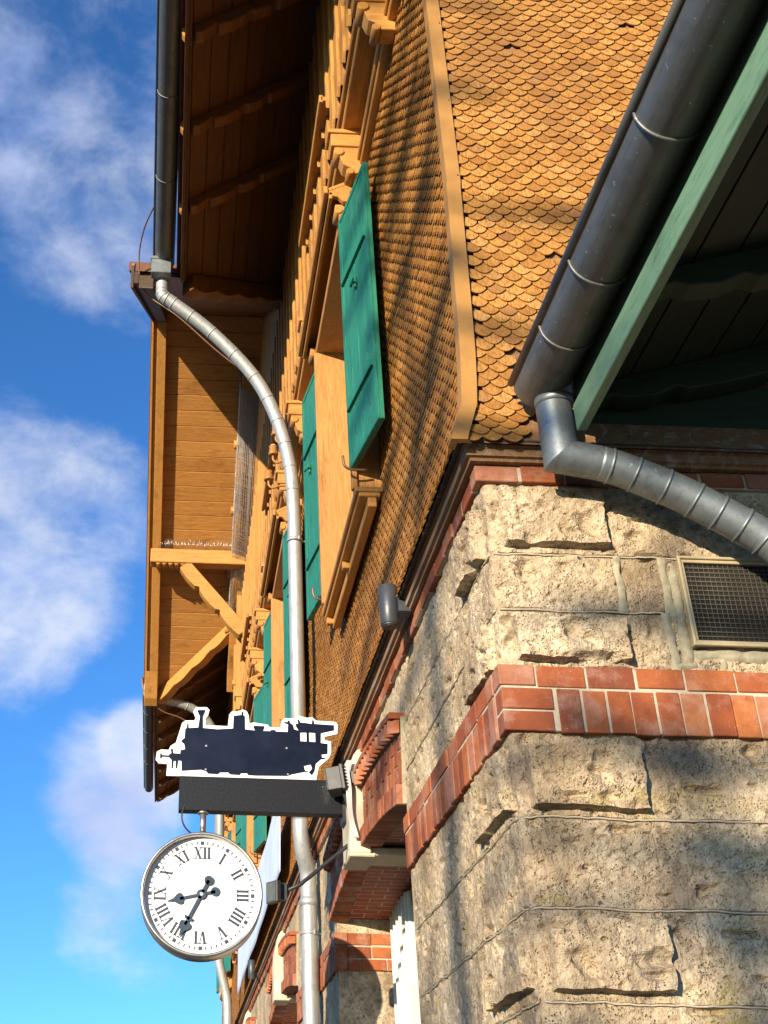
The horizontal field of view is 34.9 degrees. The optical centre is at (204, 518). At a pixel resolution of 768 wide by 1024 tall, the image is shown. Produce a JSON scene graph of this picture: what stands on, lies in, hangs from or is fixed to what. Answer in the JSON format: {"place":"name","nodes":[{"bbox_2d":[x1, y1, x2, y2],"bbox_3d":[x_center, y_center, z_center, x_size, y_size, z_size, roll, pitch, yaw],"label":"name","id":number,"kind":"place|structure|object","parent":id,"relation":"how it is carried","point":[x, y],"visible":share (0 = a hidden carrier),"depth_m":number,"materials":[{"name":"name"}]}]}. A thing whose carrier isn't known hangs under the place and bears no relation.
{"place":"outdoors","nodes":[
{"label":"outdoors","id":0,"kind":"place"},
{"bbox_2d":[0,0,221,1023],"label":"sky","id":1,"kind":"structure","parent":0,"point":[80,827],"materials":[{"name":"blue"}]},
{"label":"ground","id":2,"kind":"structure","parent":0,"visible":0},
{"bbox_2d":[129,0,767,1023],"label":"station building","id":3,"kind":"structure","parent":2,"relation":"on","point":[545,708],"depth_m":7.35,"materials":[{"name":"wood"}]},
{"bbox_2d":[141,676,185,720],"bbox_3d":[-0.536,4.117,25.304,1.816,1.336,0.067,15,-33,-21],"label":"cable","id":4,"kind":"object","parent":3,"relation":"attached to","point":[158,707],"visible":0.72,"depth_m":25.20,"materials":[{"name":"black metal"}]},
{"bbox_2d":[138,206,239,369],"bbox_3d":[-0.209,-2.384,13.973,0.760,1.578,1.994,-23,-38,35],"label":"cable","id":5,"kind":"object","parent":3,"relation":"attached to","point":[198,334],"visible":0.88,"depth_m":14.02,"materials":[{"name":"black metal"}]},
{"bbox_2d":[216,954,232,1003],"bbox_3d":[0.593,9.463,29.492,0.585,4.410,3.303,2,-30,-1],"label":"window","id":6,"kind":"structure","parent":3,"relation":"in","point":[227,960],"depth_m":27.73,"materials":[{"name":"green wood"}]},
{"bbox_2d":[225,815,240,964],"bbox_3d":[0.760,6.726,24.782,0.585,4.410,3.303,2,-30,-1],"label":"window","id":7,"kind":"structure","parent":3,"relation":"in","point":[234,834],"depth_m":24.28,"materials":[{"name":"green wood"}]},
{"bbox_2d":[156,707,345,831],"bbox_3d":[0.366,1.968,9.347,1.503,1.034,0.160,2,-30,-1],"label":"hanging sign","id":8,"kind":"object","parent":3,"relation":"attached to","point":[239,764],"visible":0.88,"depth_m":9.36,"materials":[{"name":"black metal"}]},
{"bbox_2d":[181,805,190,832],"bbox_3d":[-0.130,2.282,9.105,0.113,0.257,0.022,14,-33,-21],"label":"cable","id":9,"kind":"object","parent":8,"relation":"attached to","point":[182,819],"visible":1,"depth_m":9.07,"materials":[{"name":"rubber"}]},
{"bbox_2d":[140,832,262,961],"bbox_3d":[-0.026,2.803,8.895,0.904,0.904,0.226,2,-30,-1],"label":"station clock","id":10,"kind":"object","parent":8,"relation":"hanging from","point":[201,896],"visible":1,"depth_m":8.84,"materials":[{"name":"metal"}]},
{"bbox_2d":[248,960,257,978],"bbox_3d":[0.769,7.006,18.607,0.195,0.274,0.150,2,-30,-1],"label":"wall lamp","id":11,"kind":"object","parent":3,"relation":"attached to","point":[251,969],"visible":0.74,"depth_m":18.55,"materials":[{"name":"metal"}]},
{"bbox_2d":[240,612,268,869],"bbox_3d":[0.927,3.989,20.072,0.585,4.410,3.303,2,-30,-1],"label":"window","id":12,"kind":"structure","parent":3,"relation":"in","point":[254,829],"depth_m":19.65,"materials":[{"name":"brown wood"}]},
{"bbox_2d":[237,816,279,994],"bbox_3d":[0.760,6.045,18.332,0.046,0.980,9.300,2,-30,-1],"label":"banner","id":13,"kind":"object","parent":3,"relation":"attached to","point":[269,868],"visible":0.52,"depth_m":16.46,"materials":[{"name":"white fabric"}]},
{"bbox_2d":[264,470,285,488],"bbox_3d":[0.846,-0.447,13.950,0.321,0.244,0.120,2,-30,-1],"label":"insulator","id":14,"kind":"object","parent":3,"relation":"attached to","point":[268,478],"visible":0.91,"depth_m":13.92,"materials":[{"name":"brown ceramic"}]},
{"bbox_2d":[268,444,281,463],"bbox_3d":[0.909,-0.754,14.130,0.321,0.259,0.120,2,-30,-1],"label":"insulator","id":15,"kind":"object","parent":3,"relation":"attached to","point":[273,453],"visible":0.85,"depth_m":14.11,"materials":[{"name":"brown ceramic"}]},
{"bbox_2d":[260,436,305,727],"bbox_3d":[1.093,1.263,15.379,0.585,4.410,3.303,2,-30,-1],"label":"window","id":16,"kind":"structure","parent":3,"relation":"in","point":[274,585],"depth_m":15.98,"materials":[{"name":"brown wood"}]},
{"bbox_2d":[271,427,297,442],"bbox_3d":[0.949,-0.988,14.268,0.321,0.244,0.120,2,-30,-1],"label":"insulator","id":17,"kind":"object","parent":3,"relation":"attached to","point":[273,435],"visible":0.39,"depth_m":14.24,"materials":[{"name":"brown ceramic"}]},
{"bbox_2d":[266,844,347,904],"bbox_3d":[0.782,2.616,8.877,0.660,0.500,0.126,8,-31,-11],"label":"floodlight","id":18,"kind":"object","parent":3,"relation":"attached to","point":[277,891],"visible":0.9,"depth_m":8.76,"materials":[{"name":"metal"}]},
{"bbox_2d":[298,95,384,628],"bbox_3d":[1.260,-1.471,10.673,0.585,4.410,3.303,2,-30,-1],"label":"window","id":19,"kind":"structure","parent":3,"relation":"in","point":[343,413],"depth_m":10.58,"materials":[{"name":"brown wood"}]},
{"bbox_2d":[324,763,360,812],"bbox_3d":[1.055,2.144,9.019,0.270,0.554,0.220,-6,-31,12],"label":"floodlight","id":20,"kind":"object","parent":3,"relation":"attached to","point":[337,786],"visible":0.76,"depth_m":9.04,"materials":[{"name":"metal"}]},
{"bbox_2d":[344,760,358,837],"bbox_3d":[1.098,2.090,8.966,0.096,0.593,0.031,2,-30,-1],"label":"cable","id":21,"kind":"object","parent":3,"relation":"attached to","point":[350,807],"visible":1,"depth_m":8.95,"materials":[{"name":"white plastic"}]},
{"bbox_2d":[378,583,410,630],"bbox_3d":[1.165,0.548,7.331,0.195,0.274,0.150,2,-30,-1],"label":"wall lamp","id":22,"kind":"object","parent":3,"relation":"attached to","point":[393,608],"visible":1,"depth_m":7.27,"materials":[{"name":"metal"}]},
{"bbox_2d":[389,888,420,1023],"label":"window frame","id":23,"kind":"structure","parent":3,"relation":"in","point":[402,928],"depth_m":9.74,"materials":[{"name":"white paint"}]},
{"bbox_2d":[507,0,767,564],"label":"platform canopy","id":24,"kind":"object","parent":3,"relation":"attached to","point":[653,310],"visible":1,"depth_m":5.17,"materials":[{"name":"metal"}]}
]}

